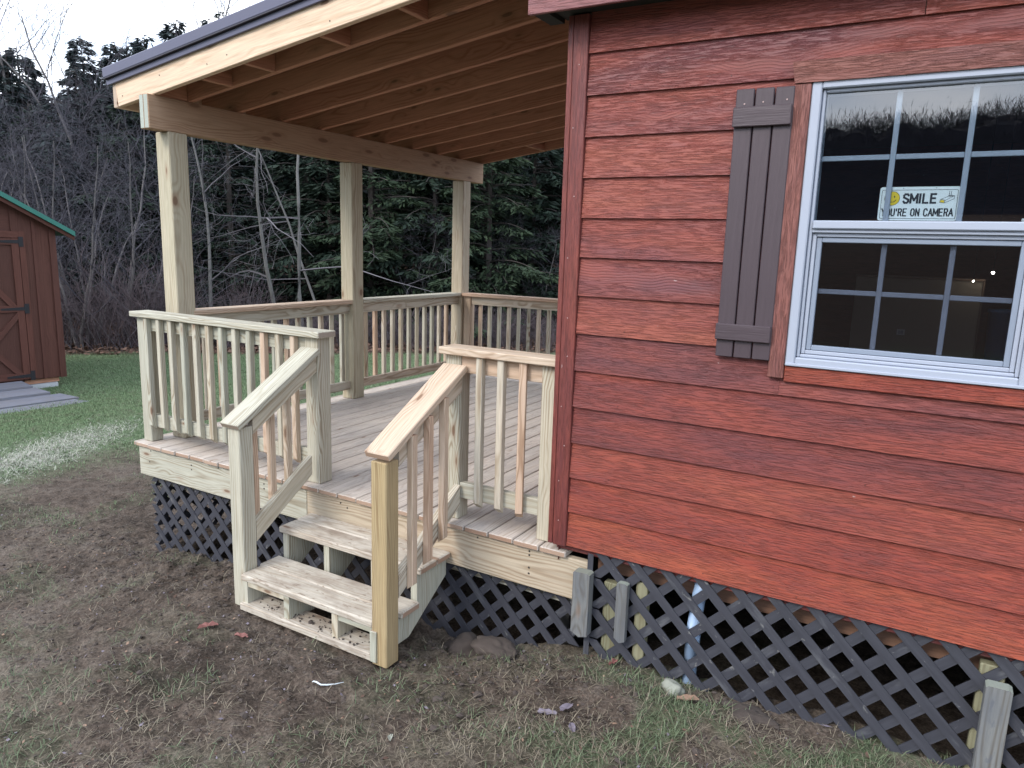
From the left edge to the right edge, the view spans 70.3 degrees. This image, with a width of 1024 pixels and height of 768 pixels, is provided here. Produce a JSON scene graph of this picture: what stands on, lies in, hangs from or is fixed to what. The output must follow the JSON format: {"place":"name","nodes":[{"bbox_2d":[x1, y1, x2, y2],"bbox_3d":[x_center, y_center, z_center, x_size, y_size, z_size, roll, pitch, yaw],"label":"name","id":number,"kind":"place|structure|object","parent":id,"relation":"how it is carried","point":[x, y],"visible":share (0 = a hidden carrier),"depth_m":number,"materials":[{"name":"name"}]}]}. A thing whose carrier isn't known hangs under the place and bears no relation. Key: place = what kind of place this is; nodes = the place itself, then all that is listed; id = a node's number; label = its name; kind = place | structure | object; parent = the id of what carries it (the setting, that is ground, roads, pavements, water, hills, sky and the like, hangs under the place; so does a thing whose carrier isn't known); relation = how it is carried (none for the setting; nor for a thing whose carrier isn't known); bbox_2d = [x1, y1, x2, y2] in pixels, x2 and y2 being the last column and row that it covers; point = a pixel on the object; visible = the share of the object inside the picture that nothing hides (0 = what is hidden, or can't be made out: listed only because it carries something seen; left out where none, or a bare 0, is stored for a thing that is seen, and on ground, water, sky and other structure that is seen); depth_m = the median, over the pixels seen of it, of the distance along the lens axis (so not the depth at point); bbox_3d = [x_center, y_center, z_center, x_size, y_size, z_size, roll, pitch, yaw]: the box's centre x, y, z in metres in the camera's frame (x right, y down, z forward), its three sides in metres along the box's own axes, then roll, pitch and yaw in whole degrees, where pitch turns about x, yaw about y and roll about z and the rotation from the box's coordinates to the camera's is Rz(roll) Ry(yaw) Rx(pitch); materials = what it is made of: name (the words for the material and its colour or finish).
{"place":"outdoors","nodes":[
{"label":"outdoors","id":0,"kind":"place"},
{"bbox_2d":[0,0,262,102],"label":"sky","id":1,"kind":"structure","parent":0,"point":[112,11],"materials":[{"name":"white"}]},
{"bbox_2d":[0,351,443,534],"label":"lawn grass","id":2,"kind":"structure","parent":0,"point":[117,412],"depth_m":9.70,"materials":[{"name":"plant"}]},
{"bbox_2d":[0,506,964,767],"bbox_3d":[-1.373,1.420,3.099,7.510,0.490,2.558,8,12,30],"label":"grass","id":3,"kind":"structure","parent":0,"point":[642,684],"depth_m":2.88,"materials":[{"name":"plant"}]},
{"bbox_2d":[0,223,1023,767],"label":"ground","id":4,"kind":"structure","parent":0,"point":[146,535],"depth_m":3.39,"materials":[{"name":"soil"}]},
{"bbox_2d":[0,54,40,199],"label":"hemlock tree","id":5,"kind":"object","parent":4,"relation":"on","point":[16,89],"visible":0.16,"depth_m":19.12,"materials":[{"name":"green plant"}]},
{"bbox_2d":[0,45,49,192],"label":"hemlock tree","id":6,"kind":"object","parent":4,"relation":"on","point":[35,74],"visible":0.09,"depth_m":21.26,"materials":[{"name":"green plant"}]},
{"bbox_2d":[0,102,52,204],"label":"hemlock tree","id":7,"kind":"object","parent":4,"relation":"on","point":[18,131],"visible":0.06,"depth_m":18.80,"materials":[{"name":"green plant"}]},
{"bbox_2d":[0,0,63,191],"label":"bare tree","id":8,"kind":"object","parent":4,"relation":"on","point":[2,71],"visible":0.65,"depth_m":18.94,"materials":[{"name":"grey plant"}]},
{"bbox_2d":[0,103,73,195],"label":"bare tree","id":9,"kind":"object","parent":4,"relation":"on","point":[21,157],"visible":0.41,"depth_m":15.25,"materials":[{"name":"grey plant"}]},
{"bbox_2d":[0,191,74,383],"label":"garden shed","id":10,"kind":"structure","parent":4,"relation":"on","point":[32,348],"depth_m":10.54,"materials":[{"name":"brown wood"}]},
{"bbox_2d":[0,237,35,381],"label":"door","id":11,"kind":"structure","parent":10,"relation":"in","point":[14,353],"depth_m":10.39,"materials":[{"name":"brown wood"}]},
{"bbox_2d":[0,381,86,413],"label":"shed ramp","id":12,"kind":"structure","parent":4,"relation":"on","point":[17,394],"depth_m":9.96,"materials":[{"name":"wood"}]},
{"bbox_2d":[0,96,87,260],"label":"bare tree","id":13,"kind":"object","parent":4,"relation":"on","point":[33,174],"visible":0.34,"depth_m":15.16,"materials":[{"name":"grey plant"}]},
{"bbox_2d":[6,69,121,317],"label":"bare tree","id":14,"kind":"object","parent":4,"relation":"on","point":[79,141],"visible":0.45,"depth_m":17.85,"materials":[{"name":"grey plant"}]},
{"bbox_2d":[0,87,132,313],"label":"bare tree","id":15,"kind":"object","parent":4,"relation":"on","point":[36,190],"visible":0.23,"depth_m":17.73,"materials":[{"name":"grey plant"}]},
{"bbox_2d":[0,71,135,281],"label":"bare tree","id":16,"kind":"object","parent":4,"relation":"on","point":[25,190],"visible":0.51,"depth_m":14.94,"materials":[{"name":"grey plant"}]},
{"bbox_2d":[0,416,142,483],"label":"straw patch","id":17,"kind":"object","parent":4,"relation":"on","point":[39,449],"visible":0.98,"depth_m":7.65,"materials":[{"name":"plant"}]},
{"bbox_2d":[24,95,118,273],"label":"hemlock tree","id":18,"kind":"object","parent":4,"relation":"on","point":[47,107],"visible":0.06,"depth_m":18.78,"materials":[{"name":"green plant"}]},
{"bbox_2d":[0,0,148,216],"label":"bare tree","id":19,"kind":"object","parent":4,"relation":"on","point":[27,47],"visible":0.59,"depth_m":18.76,"materials":[{"name":"grey plant"}]},
{"bbox_2d":[31,130,122,314],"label":"hemlock tree","id":20,"kind":"object","parent":4,"relation":"on","point":[63,193],"visible":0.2,"depth_m":17.58,"materials":[{"name":"green plant"}]},
{"bbox_2d":[0,69,154,304],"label":"bare tree","id":21,"kind":"object","parent":4,"relation":"on","point":[53,190],"visible":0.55,"depth_m":14.17,"materials":[{"name":"grey plant"}]},
{"bbox_2d":[52,66,102,242],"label":"hemlock tree","id":22,"kind":"object","parent":4,"relation":"on","point":[84,83],"visible":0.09,"depth_m":20.35,"materials":[{"name":"green plant"}]},
{"bbox_2d":[0,94,156,338],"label":"bare tree","id":23,"kind":"object","parent":4,"relation":"on","point":[60,271],"visible":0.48,"depth_m":16.30,"materials":[{"name":"grey plant"}]},
{"bbox_2d":[55,36,102,166],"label":"hemlock tree","id":24,"kind":"object","parent":4,"relation":"on","point":[72,59],"visible":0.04,"depth_m":22.28,"materials":[{"name":"green plant"}]},
{"bbox_2d":[0,111,160,348],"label":"bare tree","id":25,"kind":"object","parent":4,"relation":"on","point":[64,295],"visible":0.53,"depth_m":15.35,"materials":[{"name":"grey plant"}]},
{"bbox_2d":[1,74,162,348],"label":"bare tree","id":26,"kind":"object","parent":4,"relation":"on","point":[91,270],"visible":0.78,"depth_m":13.97,"materials":[{"name":"grey plant"}]},
{"bbox_2d":[59,242,123,349],"bbox_3d":[-9.132,-1.837,14.504,2.500,2.398,2.485,7,12,25],"label":"bare shrub","id":27,"kind":"object","parent":4,"relation":"on","point":[66,320],"visible":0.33,"depth_m":14.60,"materials":[{"name":"brown plant"}]},
{"bbox_2d":[60,278,145,346],"bbox_3d":[-8.692,-1.503,15.135,2.367,1.637,1.858,0,11,-9],"label":"bare shrub","id":28,"kind":"object","parent":4,"relation":"on","point":[90,320],"visible":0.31,"depth_m":14.96,"materials":[{"name":"brown plant"}]},
{"bbox_2d":[62,85,159,301],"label":"hemlock tree","id":29,"kind":"object","parent":4,"relation":"on","point":[110,102],"visible":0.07,"depth_m":18.30,"materials":[{"name":"green plant"}]},
{"bbox_2d":[60,274,165,349],"bbox_3d":[-8.016,-1.444,14.751,2.588,1.617,2.178,7,12,25],"label":"bare shrub","id":30,"kind":"object","parent":4,"relation":"on","point":[105,332],"visible":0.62,"depth_m":14.66,"materials":[{"name":"brown plant"}]},
{"bbox_2d":[3,0,225,299],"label":"bare tree","id":31,"kind":"object","parent":4,"relation":"on","point":[51,89],"visible":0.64,"depth_m":17.18,"materials":[{"name":"grey plant"}]},
{"bbox_2d":[0,432,230,553],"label":"soil debris","id":32,"kind":"object","parent":4,"relation":"on","point":[89,497],"visible":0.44,"depth_m":6.32,"materials":[{"name":"soil"}]},
{"bbox_2d":[82,41,155,230],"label":"hemlock tree","id":33,"kind":"object","parent":4,"relation":"on","point":[105,61],"visible":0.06,"depth_m":19.84,"materials":[{"name":"green plant"}]},
{"bbox_2d":[60,218,194,351],"bbox_3d":[-7.936,-2.105,14.707,3.059,2.933,3.040,1,11,-4],"label":"bare shrub","id":34,"kind":"object","parent":4,"relation":"on","point":[128,298],"visible":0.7,"depth_m":14.61,"materials":[{"name":"brown plant"}]},
{"bbox_2d":[117,35,156,167],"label":"hemlock tree","id":35,"kind":"object","parent":4,"relation":"on","point":[140,47],"visible":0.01,"depth_m":21.25,"materials":[{"name":"green plant"}]},
{"bbox_2d":[37,87,239,346],"bbox_3d":[-7.159,-3.269,14.175,3.405,5.640,3.388,-2,11,-17],"label":"bare tree","id":36,"kind":"object","parent":4,"relation":"on","point":[133,245],"visible":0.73,"depth_m":14.13,"materials":[{"name":"grey plant"}]},
{"bbox_2d":[60,243,225,347],"bbox_3d":[-7.462,-2.048,15.184,2.758,2.661,2.774,5,11,18],"label":"bare shrub","id":37,"kind":"object","parent":4,"relation":"on","point":[162,301],"visible":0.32,"depth_m":14.96,"materials":[{"name":"brown plant"}]},
{"bbox_2d":[86,55,204,339],"bbox_3d":[-8.310,-4.225,16.172,2.566,6.648,2.802,9,13,35],"label":"bare tree","id":38,"kind":"object","parent":4,"relation":"on","point":[144,175],"visible":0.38,"depth_m":15.79,"materials":[{"name":"grey plant"}]},
{"bbox_2d":[64,94,237,310],"bbox_3d":[-9.111,-4.582,18.506,4.477,6.502,4.374,12,15,43],"label":"hemlock tree","id":39,"kind":"object","parent":4,"relation":"on","point":[147,145],"visible":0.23,"depth_m":17.57,"materials":[{"name":"green plant"}]},
{"bbox_2d":[80,138,229,309],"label":"bare tree","id":40,"kind":"object","parent":4,"relation":"on","point":[139,273],"visible":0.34,"depth_m":16.36,"materials":[{"name":"grey plant"}]},
{"bbox_2d":[96,235,226,345],"bbox_3d":[-7.186,-1.849,14.940,2.448,2.362,2.463,11,14,42],"label":"bare shrub","id":41,"kind":"object","parent":4,"relation":"on","point":[156,307],"visible":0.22,"depth_m":14.82,"materials":[{"name":"brown plant"}]},
{"bbox_2d":[95,111,229,310],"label":"hemlock tree","id":42,"kind":"object","parent":4,"relation":"on","point":[152,140],"visible":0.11,"depth_m":17.89,"materials":[{"name":"green plant"}]},
{"bbox_2d":[114,138,263,307],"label":"bare tree","id":43,"kind":"object","parent":4,"relation":"on","point":[194,222],"visible":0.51,"depth_m":14.46,"materials":[{"name":"grey plant"}]},
{"bbox_2d":[92,0,300,346],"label":"bare tree","id":44,"kind":"object","parent":4,"relation":"on","point":[210,279],"visible":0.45,"depth_m":15.28,"materials":[{"name":"grey plant"}]},
{"bbox_2d":[143,0,255,217],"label":"bare tree","id":45,"kind":"object","parent":4,"relation":"on","point":[228,7],"visible":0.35,"depth_m":20.37,"materials":[{"name":"grey plant"}]},
{"bbox_2d":[156,19,255,265],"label":"hemlock tree","id":46,"kind":"object","parent":4,"relation":"on","point":[165,32],"visible":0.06,"depth_m":20.95,"materials":[{"name":"green plant"}]},
{"bbox_2d":[189,18,258,239],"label":"hemlock tree","id":47,"kind":"object","parent":4,"relation":"on","point":[203,24],"visible":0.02,"depth_m":24.03,"materials":[{"name":"green plant"}]},
{"bbox_2d":[156,8,308,308],"bbox_3d":[-6.952,-5.119,18.006,3.629,7.751,3.753,7,12,24],"label":"hemlock tree","id":48,"kind":"object","parent":4,"relation":"on","point":[230,195],"visible":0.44,"depth_m":17.97,"materials":[{"name":"green plant"}]},
{"bbox_2d":[142,149,324,328],"bbox_3d":[-5.845,-4.196,15.319,3.643,7.207,3.780,3,11,6],"label":"bare tree","id":49,"kind":"object","parent":4,"relation":"on","point":[304,272],"visible":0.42,"depth_m":15.97,"materials":[{"name":"grey plant"}]},
{"bbox_2d":[202,143,274,245],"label":"hemlock tree","id":50,"kind":"object","parent":4,"relation":"on","point":[249,164],"visible":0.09,"depth_m":24.21,"materials":[{"name":"green plant"}]},
{"bbox_2d":[196,255,296,346],"bbox_3d":[-5.626,-1.795,15.394,2.254,2.161,2.240,-2,11,-20],"label":"bare shrub","id":51,"kind":"object","parent":4,"relation":"on","point":[244,288],"visible":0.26,"depth_m":15.34,"materials":[{"name":"brown plant"}]},
{"bbox_2d":[196,144,313,323],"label":"bare tree","id":52,"kind":"object","parent":4,"relation":"on","point":[264,257],"visible":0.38,"depth_m":14.56,"materials":[{"name":"grey plant"}]},
{"bbox_2d":[230,147,325,257],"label":"hemlock tree","id":53,"kind":"object","parent":4,"relation":"on","point":[260,165],"visible":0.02,"depth_m":23.12,"materials":[{"name":"green plant"}]},
{"bbox_2d":[215,150,380,326],"bbox_3d":[-5.589,-4.737,18.786,4.811,7.152,4.925,5,11,16],"label":"hemlock tree","id":54,"kind":"object","parent":4,"relation":"on","point":[284,160],"visible":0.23,"depth_m":18.20,"materials":[{"name":"green plant"}]},
{"bbox_2d":[64,311,555,354],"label":"leaf litter","id":55,"kind":"object","parent":4,"relation":"on","point":[126,349],"visible":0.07,"depth_m":15.43,"materials":[{"name":"plant"}]},
{"bbox_2d":[246,154,396,297],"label":"hemlock tree","id":56,"kind":"object","parent":4,"relation":"on","point":[291,247],"depth_m":19.64,"materials":[{"name":"green plant"}]},
{"bbox_2d":[245,156,398,328],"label":"hemlock tree","id":57,"kind":"object","parent":4,"relation":"on","point":[309,163],"visible":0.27,"depth_m":17.38,"materials":[{"name":"green plant"}]},
{"bbox_2d":[193,155,451,338],"bbox_3d":[-3.867,-3.686,14.775,5.464,6.527,3.326,6,12,24],"label":"bare tree","id":58,"kind":"object","parent":4,"relation":"on","point":[299,298],"visible":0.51,"depth_m":15.12,"materials":[{"name":"grey plant"}]},
{"bbox_2d":[240,513,449,662],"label":"wooden steps","id":59,"kind":"structure","parent":4,"relation":"on","point":[293,582],"depth_m":3.74,"materials":[{"name":"brown wood"}]},
{"bbox_2d":[220,346,319,604],"bbox_3d":[-1.309,0.496,4.022,0.138,1.351,0.586,8,12,30],"label":"stair handrail","id":60,"kind":"object","parent":59,"relation":"attached to","point":[259,406],"visible":0.93,"depth_m":3.90,"materials":[{"name":"wood"}]},
{"bbox_2d":[364,363,467,668],"bbox_3d":[-0.449,0.612,3.514,0.149,1.361,0.612,8,12,30],"label":"stair handrail","id":61,"kind":"object","parent":59,"relation":"attached to","point":[392,446],"visible":1,"depth_m":3.37,"materials":[{"name":"wood"}]},
{"bbox_2d":[134,374,587,600],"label":"wooden deck","id":62,"kind":"structure","parent":4,"relation":"on","point":[492,542],"depth_m":4.60,"materials":[{"name":"brown wood"}]},
{"bbox_2d":[152,481,230,544],"bbox_3d":[-1.613,0.681,6.782,0.013,0.664,3.730,8,12,30],"label":"lattice skirt","id":63,"kind":"object","parent":62,"relation":"attached to","point":[215,502],"visible":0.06,"depth_m":5.40,"materials":[{"name":"plastic"}]},
{"bbox_2d":[129,310,334,483],"bbox_3d":[-1.808,0.044,4.611,1.745,0.901,0.142,8,12,30],"label":"deck railing","id":64,"kind":"object","parent":62,"relation":"on","point":[153,326],"visible":0.87,"depth_m":4.54,"materials":[{"name":"wood"}]},
{"bbox_2d":[102,0,568,437],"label":"porch roof","id":65,"kind":"structure","parent":62,"relation":"on","point":[460,92],"depth_m":4.97,"materials":[{"name":"brown wood"}]},
{"bbox_2d":[194,299,352,420],"bbox_3d":[-1.892,-0.240,5.875,0.147,0.810,1.606,8,12,30],"label":"deck railing","id":66,"kind":"object","parent":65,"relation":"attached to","point":[285,312],"visible":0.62,"depth_m":5.91,"materials":[{"name":"wood"}]},
{"bbox_2d":[363,292,461,385],"bbox_3d":[-1.017,-0.489,7.347,0.147,0.810,1.566,8,12,30],"label":"deck railing","id":67,"kind":"object","parent":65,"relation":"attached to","point":[382,304],"visible":0.82,"depth_m":7.24,"materials":[{"name":"wood"}]},
{"bbox_2d":[151,477,579,646],"bbox_3d":[-1.113,1.130,4.356,3.340,0.624,0.013,8,12,30],"label":"lattice skirt","id":68,"kind":"object","parent":62,"relation":"attached to","point":[554,617],"visible":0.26,"depth_m":3.94,"materials":[{"name":"plastic"}]},
{"bbox_2d":[439,344,554,542],"bbox_3d":[-0.061,0.283,3.612,0.662,0.901,0.140,8,12,30],"label":"deck railing","id":69,"kind":"object","parent":62,"relation":"on","point":[522,367],"visible":0.8,"depth_m":3.55,"materials":[{"name":"wood"}]},
{"bbox_2d":[462,292,557,373],"bbox_3d":[0.778,-0.379,7.293,3.024,0.899,0.140,8,12,30],"label":"deck railing","id":70,"kind":"object","parent":62,"relation":"on","point":[528,303],"visible":0.24,"depth_m":7.75,"materials":[{"name":"wood"}]},
{"bbox_2d":[296,159,450,341],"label":"hemlock tree","id":71,"kind":"object","parent":4,"relation":"on","point":[374,231],"visible":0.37,"depth_m":17.09,"materials":[{"name":"green plant"}]},
{"bbox_2d":[0,517,857,765],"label":"tan leaf bits","id":72,"kind":"object","parent":4,"relation":"on","point":[209,657],"visible":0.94,"depth_m":3.27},
{"bbox_2d":[390,196,474,315],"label":"bare tree","id":73,"kind":"object","parent":4,"relation":"on","point":[429,266],"visible":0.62,"depth_m":16.67,"materials":[{"name":"grey plant"}]},
{"bbox_2d":[1,510,874,767],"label":"leaf bits","id":74,"kind":"object","parent":4,"relation":"on","point":[385,757],"visible":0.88,"depth_m":3.08,"materials":[{"name":"plant"}]},
{"bbox_2d":[363,172,516,341],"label":"hemlock tree","id":75,"kind":"object","parent":4,"relation":"on","point":[433,188],"visible":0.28,"depth_m":17.10,"materials":[{"name":"green plant"}]},
{"bbox_2d":[363,171,519,293],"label":"hemlock tree","id":76,"kind":"object","parent":4,"relation":"on","point":[417,251],"visible":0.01,"depth_m":19.86,"materials":[{"name":"green plant"}]},
{"bbox_2d":[444,632,476,655],"bbox_3d":[-0.230,1.380,3.720,0.296,0.211,0.211,3,11,9],"label":"rock","id":77,"kind":"object","parent":4,"relation":"on","point":[463,640],"visible":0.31,"depth_m":3.67,"materials":[{"name":"stone"}]},
{"bbox_2d":[0,500,933,767],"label":"soil debris","id":78,"kind":"object","parent":4,"relation":"on","point":[286,670],"visible":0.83,"depth_m":3.24,"materials":[{"name":"soil"}]},
{"bbox_2d":[388,153,558,338],"bbox_3d":[-0.721,-4.450,17.298,4.032,7.602,3.947,11,14,40],"label":"hemlock tree","id":79,"kind":"object","parent":4,"relation":"on","point":[489,169],"visible":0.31,"depth_m":17.16,"materials":[{"name":"green plant"}]},
{"bbox_2d":[470,635,516,659],"bbox_3d":[-0.090,1.292,3.574,0.263,0.088,0.179,8,12,30],"label":"rock","id":80,"kind":"object","parent":4,"relation":"on","point":[491,645],"visible":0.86,"depth_m":3.53,"materials":[{"name":"stone"}]},
{"bbox_2d":[478,306,546,349],"bbox_3d":[-0.166,-1.373,16.418,1.884,1.303,1.479,6,12,23],"label":"bare shrub","id":81,"kind":"object","parent":4,"relation":"on","point":[504,332],"visible":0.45,"depth_m":16.35,"materials":[{"name":"brown plant"}]},
{"bbox_2d":[471,149,563,327],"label":"hemlock tree","id":82,"kind":"object","parent":4,"relation":"on","point":[553,181],"visible":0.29,"depth_m":18.46,"materials":[{"name":"green plant"}]},
{"bbox_2d":[483,148,563,292],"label":"hemlock tree","id":83,"kind":"object","parent":4,"relation":"on","point":[527,169],"visible":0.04,"depth_m":21.78,"materials":[{"name":"green plant"}]},
{"bbox_2d":[512,169,562,337],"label":"hemlock tree","id":84,"kind":"object","parent":4,"relation":"on","point":[555,226],"visible":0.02,"depth_m":18.43,"materials":[{"name":"green plant"}]},
{"bbox_2d":[518,212,560,333],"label":"bare tree","id":85,"kind":"object","parent":4,"relation":"on","point":[543,261],"visible":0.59,"depth_m":17.55,"materials":[{"name":"plant"}]},
{"bbox_2d":[601,578,621,659],"bbox_3d":[0.468,1.157,3.391,0.093,0.500,0.043,8,12,30],"label":"support post","id":86,"kind":"object","parent":4,"relation":"on","point":[608,614],"visible":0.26,"depth_m":3.37,"materials":[{"name":"brown wood"}]},
{"bbox_2d":[632,581,649,660],"bbox_3d":[0.586,1.153,3.320,0.056,0.540,0.043,8,12,30],"label":"support post","id":87,"kind":"object","parent":4,"relation":"on","point":[640,622],"visible":0.28,"depth_m":3.29,"materials":[{"name":"brown wood"}]},
{"bbox_2d":[661,678,684,697],"bbox_3d":[0.691,1.315,3.128,0.104,0.083,0.073,8,12,30],"label":"stone","id":88,"kind":"object","parent":4,"relation":"on","point":[676,685],"visible":0.74,"depth_m":3.11,"materials":[{"name":"stone"}]},
{"bbox_2d":[682,582,705,683],"bbox_3d":[0.813,1.132,3.228,0.082,0.628,0.112,8,12,30],"label":"water pipe","id":89,"kind":"object","parent":4,"relation":"on","point":[689,652],"visible":0.33,"depth_m":3.19,"materials":[{"name":"plastic"}]},
{"bbox_2d":[717,700,778,727],"bbox_3d":[0.948,1.353,2.982,0.235,0.049,0.184,0,11,-10],"label":"soil clod","id":90,"kind":"object","parent":4,"relation":"on","point":[742,712],"visible":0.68,"depth_m":2.95,"materials":[{"name":"soil"}]},
{"bbox_2d":[528,0,1023,676],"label":"red cabin","id":91,"kind":"object","parent":4,"relation":"on","point":[816,462],"visible":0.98,"depth_m":2.85,"materials":[{"name":"orange"}]},
{"bbox_2d":[715,86,794,360],"bbox_3d":[0.908,-0.591,2.743,0.210,0.999,0.038,8,12,30],"label":"brown shutter","id":92,"kind":"object","parent":91,"relation":"attached to","point":[763,116],"visible":1,"depth_m":2.74,"materials":[{"name":"paint"}]},
{"bbox_2d":[583,553,1023,767],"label":"lattice skirt","id":93,"kind":"object","parent":91,"relation":"attached to","point":[1006,668],"visible":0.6,"depth_m":2.91,"materials":[{"name":"plastic"}]},
{"bbox_2d":[570,567,593,636],"bbox_3d":[0.325,1.015,3.372,0.082,0.320,0.050,8,12,30],"label":"wooden stake","id":94,"kind":"object","parent":93,"relation":"attached to","point":[582,599],"visible":1,"depth_m":3.35,"materials":[{"name":"wood"}]},
{"bbox_2d":[613,581,629,642],"bbox_3d":[0.495,1.032,3.285,0.051,0.290,0.030,8,12,30],"label":"wooden stake","id":95,"kind":"object","parent":93,"relation":"attached to","point":[621,610],"visible":1,"depth_m":3.27,"materials":[{"name":"wood"}]},
{"bbox_2d":[785,65,1023,388],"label":"window","id":96,"kind":"structure","parent":91,"relation":"in","point":[812,232],"depth_m":2.54,"materials":[{"name":"white plastic"}]},
{"bbox_2d":[877,186,959,220],"bbox_3d":[1.405,-0.624,2.517,0.244,0.114,0.003,8,12,30],"label":"camera warning sign","id":97,"kind":"object","parent":96,"relation":"attached to","point":[938,203],"visible":1,"depth_m":2.51,"materials":[{"name":"plastic"}]},
{"bbox_2d":[983,309,1010,360],"bbox_3d":[2.736,-0.167,3.881,0.440,0.455,0.225,8,12,30],"label":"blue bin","id":98,"kind":"object","parent":91,"relation":"in","point":[997,331],"visible":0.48,"depth_m":3.85,"materials":[{"name":"plastic"}]},
{"bbox_2d":[963,658,1004,767],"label":"support post","id":99,"kind":"object","parent":4,"relation":"on","point":[985,665],"visible":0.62,"depth_m":2.64,"materials":[{"name":"brown wood"}]},
{"bbox_2d":[971,679,1012,767],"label":"wooden stake","id":100,"kind":"object","parent":4,"relation":"on","point":[994,715],"visible":1,"depth_m":2.56,"materials":[{"name":"wood"}]},
{"bbox_2d":[849,274,985,357],"bbox_3d":[2.185,0.051,4.060,0.614,1.289,0.090,8,12,30],"label":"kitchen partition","id":101,"kind":"object","parent":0,"point":[908,325],"visible":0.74,"depth_m":3.95,"materials":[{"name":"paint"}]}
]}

